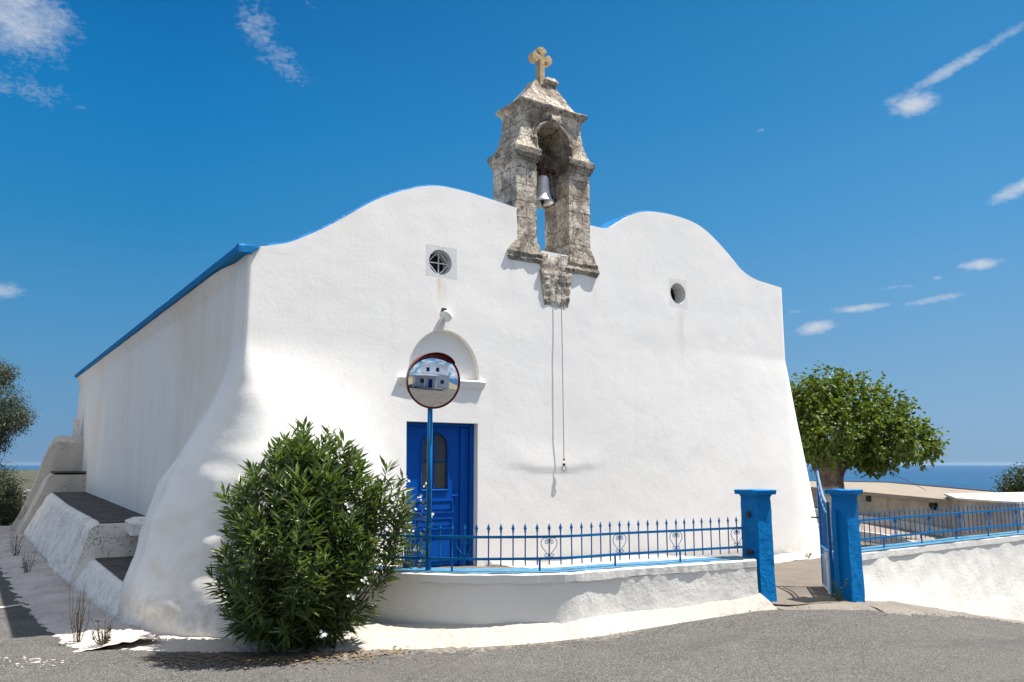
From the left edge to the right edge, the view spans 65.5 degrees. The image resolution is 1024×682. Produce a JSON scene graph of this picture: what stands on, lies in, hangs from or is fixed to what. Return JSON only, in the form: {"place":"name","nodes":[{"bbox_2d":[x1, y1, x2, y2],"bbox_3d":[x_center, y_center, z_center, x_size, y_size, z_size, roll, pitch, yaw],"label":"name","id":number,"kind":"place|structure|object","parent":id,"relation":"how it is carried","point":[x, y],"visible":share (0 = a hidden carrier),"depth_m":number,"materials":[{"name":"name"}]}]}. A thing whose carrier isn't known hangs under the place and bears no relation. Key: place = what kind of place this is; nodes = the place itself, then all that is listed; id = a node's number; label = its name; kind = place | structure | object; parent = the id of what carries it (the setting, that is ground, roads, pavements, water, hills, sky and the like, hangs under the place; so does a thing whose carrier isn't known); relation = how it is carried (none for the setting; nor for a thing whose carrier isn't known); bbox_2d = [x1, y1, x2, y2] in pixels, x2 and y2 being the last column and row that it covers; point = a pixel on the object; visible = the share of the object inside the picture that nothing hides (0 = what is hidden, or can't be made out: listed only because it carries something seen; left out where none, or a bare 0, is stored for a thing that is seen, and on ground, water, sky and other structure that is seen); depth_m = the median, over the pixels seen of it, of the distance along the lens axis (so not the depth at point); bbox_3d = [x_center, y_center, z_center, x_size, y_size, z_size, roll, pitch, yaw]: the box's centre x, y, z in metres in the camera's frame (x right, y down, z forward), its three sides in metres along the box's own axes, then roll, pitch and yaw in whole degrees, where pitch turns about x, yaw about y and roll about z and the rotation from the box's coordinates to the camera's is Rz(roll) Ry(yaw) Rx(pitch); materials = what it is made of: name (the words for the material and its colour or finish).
{"place":"outdoors","nodes":[
{"label":"outdoors","id":0,"kind":"place"},
{"bbox_2d":[0,526,160,651],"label":"pavement","id":1,"kind":"structure","parent":0,"point":[41,587],"depth_m":10.67,"materials":[{"name":"white concrete"}]},
{"bbox_2d":[9,534,23,555],"bbox_3d":[-9.672,3.993,15.571,0.203,0.460,0.225,-1,-9,8],"label":"weed","id":2,"kind":"object","parent":1,"relation":"on","point":[12,549],"visible":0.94,"depth_m":15.53,"materials":[{"name":"plant"}]},
{"bbox_2d":[20,550,36,572],"bbox_3d":[-8.132,3.714,13.386,0.245,0.400,0.216,6,-11,-34],"label":"weed","id":3,"kind":"object","parent":1,"relation":"on","point":[26,570],"visible":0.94,"depth_m":13.38,"materials":[{"name":"plant"}]},
{"bbox_2d":[69,581,88,642],"bbox_3d":[-4.562,2.853,8.370,0.204,0.610,0.243,6,-11,-34],"label":"weed","id":4,"kind":"object","parent":1,"relation":"on","point":[81,620],"visible":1,"depth_m":8.34,"materials":[{"name":"plant"}]},
{"bbox_2d":[90,617,116,646],"bbox_3d":[-4.220,2.988,8.197,0.240,0.302,0.284,6,-11,-34],"label":"weed","id":5,"kind":"object","parent":1,"relation":"on","point":[105,640],"visible":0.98,"depth_m":8.16,"materials":[{"name":"plant"}]},
{"bbox_2d":[106,633,337,652],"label":"skirting pavement","id":6,"kind":"structure","parent":0,"point":[169,643],"depth_m":8.35,"materials":[{"name":"white concrete"}]},
{"bbox_2d":[202,415,418,654],"bbox_3d":[-2.221,2.090,8.483,2.127,2.594,1.930,6,-11,-34],"label":"oleander","id":7,"kind":"object","parent":6,"relation":"on","point":[301,586],"visible":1,"depth_m":8.15,"materials":[{"name":"green plant"}]},
{"bbox_2d":[0,470,777,650],"bbox_3d":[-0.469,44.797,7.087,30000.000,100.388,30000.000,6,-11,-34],"label":"ground","id":8,"kind":"structure","parent":0,"point":[29,476],"depth_m":3876.89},
{"bbox_2d":[0,457,28,525],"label":"rounded bush","id":9,"kind":"object","parent":8,"relation":"on","point":[10,509],"visible":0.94,"depth_m":23.00,"materials":[{"name":"green plant"}]},
{"bbox_2d":[0,356,40,456],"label":"olive tree","id":10,"kind":"object","parent":8,"relation":"on","point":[8,421],"visible":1,"depth_m":23.88,"materials":[{"name":"green plant"}]},
{"bbox_2d":[10,47,819,637],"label":"chapel","id":11,"kind":"structure","parent":8,"relation":"on","point":[670,399],"depth_m":12.13,"materials":[{"name":"paint"}]},
{"bbox_2d":[429,251,448,274],"bbox_3d":[-1.099,-1.097,11.424,0.375,0.375,0.198,6,-11,-34],"label":"window","id":12,"kind":"structure","parent":11,"relation":"in","point":[436,263],"depth_m":11.49,"materials":[{"name":"white metal"}]},
{"bbox_2d":[406,422,473,566],"bbox_3d":[-1.049,2.134,10.989,1.120,1.990,0.188,6,-11,-34],"label":"door","id":13,"kind":"structure","parent":11,"relation":"in","point":[452,444],"depth_m":11.04,"materials":[{"name":"blue paint"}]},
{"bbox_2d":[437,310,452,326],"bbox_3d":[-0.935,-0.310,11.170,0.213,0.241,0.140,-3,-9,20],"label":"wall lamp","id":14,"kind":"object","parent":11,"relation":"attached to","point":[446,315],"visible":1,"depth_m":11.13,"materials":[{"name":"white plastic"}]},
{"bbox_2d":[536,154,555,206],"bbox_3d":[0.530,-2.626,12.958,0.370,0.918,0.691,-7,-11,39],"label":"bell","id":15,"kind":"object","parent":11,"relation":"hanging from","point":[544,197],"visible":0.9,"depth_m":12.84,"materials":[{"name":"metal"}]},
{"bbox_2d":[550,172,565,470],"bbox_3d":[0.701,-0.402,12.480,0.090,4.826,0.335,6,-11,-34],"label":"bell rope","id":16,"kind":"object","parent":15,"relation":"hanging from","point":[561,326],"visible":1,"depth_m":12.34,"materials":[{"name":"fabric"}]},
{"bbox_2d":[490,550,820,567],"bbox_3d":[3.142,3.570,13.176,8.076,0.436,1.038,7,-11,-38],"label":"facade skirting","id":17,"kind":"object","parent":11,"relation":"attached to","point":[784,557],"visible":0.48,"depth_m":12.22,"materials":[{"name":"white paint"}]},
{"bbox_2d":[670,288,674,300],"bbox_3d":[2.762,-0.801,14.180,0.375,0.375,0.041,6,-11,-34],"label":"window","id":18,"kind":"structure","parent":11,"relation":"in","point":[671,291],"depth_m":14.27,"materials":[{"name":"glass"}]},
{"bbox_2d":[310,631,638,663],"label":"dusty verge","id":19,"kind":"structure","parent":8,"relation":"on","point":[451,649],"depth_m":8.16,"materials":[{"name":"soil"}]},
{"bbox_2d":[335,556,757,631],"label":"wall","id":20,"kind":"structure","parent":8,"relation":"on","point":[455,596],"depth_m":8.93,"materials":[{"name":"white paint"}]},
{"bbox_2d":[406,352,459,570],"bbox_3d":[-0.918,1.366,9.122,0.657,2.484,0.342,6,-11,-34],"label":"traffic mirror","id":21,"kind":"object","parent":20,"relation":"on","point":[432,380],"visible":1,"depth_m":9.23,"materials":[{"name":"multicoloured metal"}]},
{"bbox_2d":[372,516,746,570],"bbox_3d":[0.700,2.397,9.417,4.922,0.535,0.704,2,-9,-12],"label":"iron fence","id":22,"kind":"object","parent":20,"relation":"on","point":[571,557],"visible":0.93,"depth_m":9.14,"materials":[{"name":"blue metal"}]},
{"bbox_2d":[809,480,994,527],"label":"terrace building","id":23,"kind":"structure","parent":8,"relation":"on","point":[877,497],"depth_m":21.79,"materials":[{"name":"paint"}]},
{"bbox_2d":[824,530,1023,620],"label":"wall","id":24,"kind":"structure","parent":8,"relation":"on","point":[982,575],"depth_m":12.18,"materials":[{"name":"white paint"}]},
{"bbox_2d":[859,501,1023,547],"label":"iron fence","id":25,"kind":"object","parent":24,"relation":"on","point":[928,516],"visible":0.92,"depth_m":12.46,"materials":[{"name":"blue metal"}]},
{"bbox_2d":[944,492,1023,536],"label":"parapet","id":26,"kind":"structure","parent":8,"relation":"on","point":[964,500],"depth_m":15.62,"materials":[{"name":"white paint"}]},
{"bbox_2d":[0,568,1023,681],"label":"road","id":27,"kind":"structure","parent":0,"point":[831,645],"depth_m":7.64,"materials":[{"name":"grey asphalt"}]},
{"bbox_2d":[0,604,23,607],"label":"road line","id":28,"kind":"object","parent":27,"relation":"on","point":[10,605],"visible":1,"depth_m":10.49,"materials":[{"name":"white paint"}]},
{"bbox_2d":[0,657,72,666],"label":"limewash patch","id":29,"kind":"object","parent":27,"relation":"on","point":[35,661],"visible":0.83,"depth_m":7.46,"materials":[{"name":"white paint"}]},
{"bbox_2d":[138,646,419,669],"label":"leaf litter","id":30,"kind":"object","parent":27,"relation":"on","point":[301,656],"visible":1,"depth_m":7.75,"materials":[{"name":"brown plant"}]},
{"bbox_2d":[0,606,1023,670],"bbox_3d":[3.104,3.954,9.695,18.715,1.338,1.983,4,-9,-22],"label":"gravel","id":31,"kind":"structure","parent":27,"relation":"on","point":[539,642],"depth_m":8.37,"materials":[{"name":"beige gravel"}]},
{"bbox_2d":[335,593,777,650],"bbox_3d":[0.755,3.195,9.002,5.414,0.343,0.964,2,-9,-13],"label":"kerb skirt","id":32,"kind":"object","parent":27,"relation":"on","point":[374,636],"visible":0.85,"depth_m":8.67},
{"bbox_2d":[773,602,880,610],"bbox_3d":[4.354,3.426,10.066,2.423,0.214,0.848,3,-9,-20],"label":"gate threshold","id":33,"kind":"object","parent":27,"relation":"on","point":[838,605],"visible":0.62,"depth_m":10.01,"materials":[{"name":"concrete"}]},
{"bbox_2d":[0,465,1023,491],"bbox_3d":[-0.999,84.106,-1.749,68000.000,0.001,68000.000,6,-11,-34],"label":"sea","id":34,"kind":"structure","parent":0,"point":[970,476],"depth_m":5384.18,"materials":[{"name":"liquid"}]},
{"bbox_2d":[0,0,1023,464],"label":"sky","id":35,"kind":"structure","parent":0,"point":[862,161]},
{"bbox_2d":[431,541,882,604],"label":"courtyard","id":36,"kind":"structure","parent":0,"point":[798,582],"depth_m":11.46,"materials":[{"name":"concrete"}]},
{"bbox_2d":[385,482,433,567],"bbox_3d":[-1.205,2.280,9.341,0.641,1.232,0.542,3,-9,-21],"label":"flowering plant","id":37,"kind":"object","parent":36,"relation":"on","point":[413,550],"visible":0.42,"depth_m":9.32,"materials":[{"name":"green plant"}]},
{"bbox_2d":[734,489,776,601],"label":"gate pillar","id":38,"kind":"structure","parent":36,"relation":"on","point":[755,508],"depth_m":10.28,"materials":[{"name":"blue paint"}]},
{"bbox_2d":[832,578,847,600],"bbox_3d":[4.221,3.227,10.284,0.222,0.299,0.168,-8,-12,42],"label":"weed","id":39,"kind":"object","parent":36,"relation":"on","point":[836,590],"visible":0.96,"depth_m":10.30,"materials":[{"name":"green plant"}]},
{"bbox_2d":[824,489,865,602],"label":"gate pillar","id":40,"kind":"structure","parent":36,"relation":"on","point":[847,559],"depth_m":10.49,"materials":[{"name":"blue paint"}]},
{"bbox_2d":[811,468,834,593],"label":"iron gate","id":41,"kind":"structure","parent":40,"relation":"attached to","point":[822,503],"depth_m":11.13,"materials":[{"name":"blue metal"}]},
{"bbox_2d":[790,359,949,547],"bbox_3d":[7.424,2.583,17.812,3.954,4.323,3.525,6,-11,-34],"label":"mulberry tree","id":42,"kind":"object","parent":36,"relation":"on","point":[859,442],"visible":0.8,"depth_m":17.22,"materials":[{"name":"green plant"}]},
{"bbox_2d":[818,523,947,544],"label":"raised terrace","id":43,"kind":"structure","parent":36,"relation":"on","point":[877,528],"depth_m":18.46,"materials":[{"name":"beige concrete"}]},
{"bbox_2d":[814,507,954,537],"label":"raised terrace","id":44,"kind":"structure","parent":36,"relation":"on","point":[887,521],"depth_m":19.93,"materials":[{"name":"concrete"}]},
{"bbox_2d":[990,462,1023,492],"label":"bush","id":45,"kind":"object","parent":36,"relation":"on","point":[1014,485],"visible":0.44,"depth_m":22.76,"materials":[{"name":"green plant"}]},
{"bbox_2d":[861,600,1023,623],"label":"verge","id":46,"kind":"structure","parent":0,"point":[893,606],"depth_m":10.52,"materials":[{"name":"concrete"}]}
]}

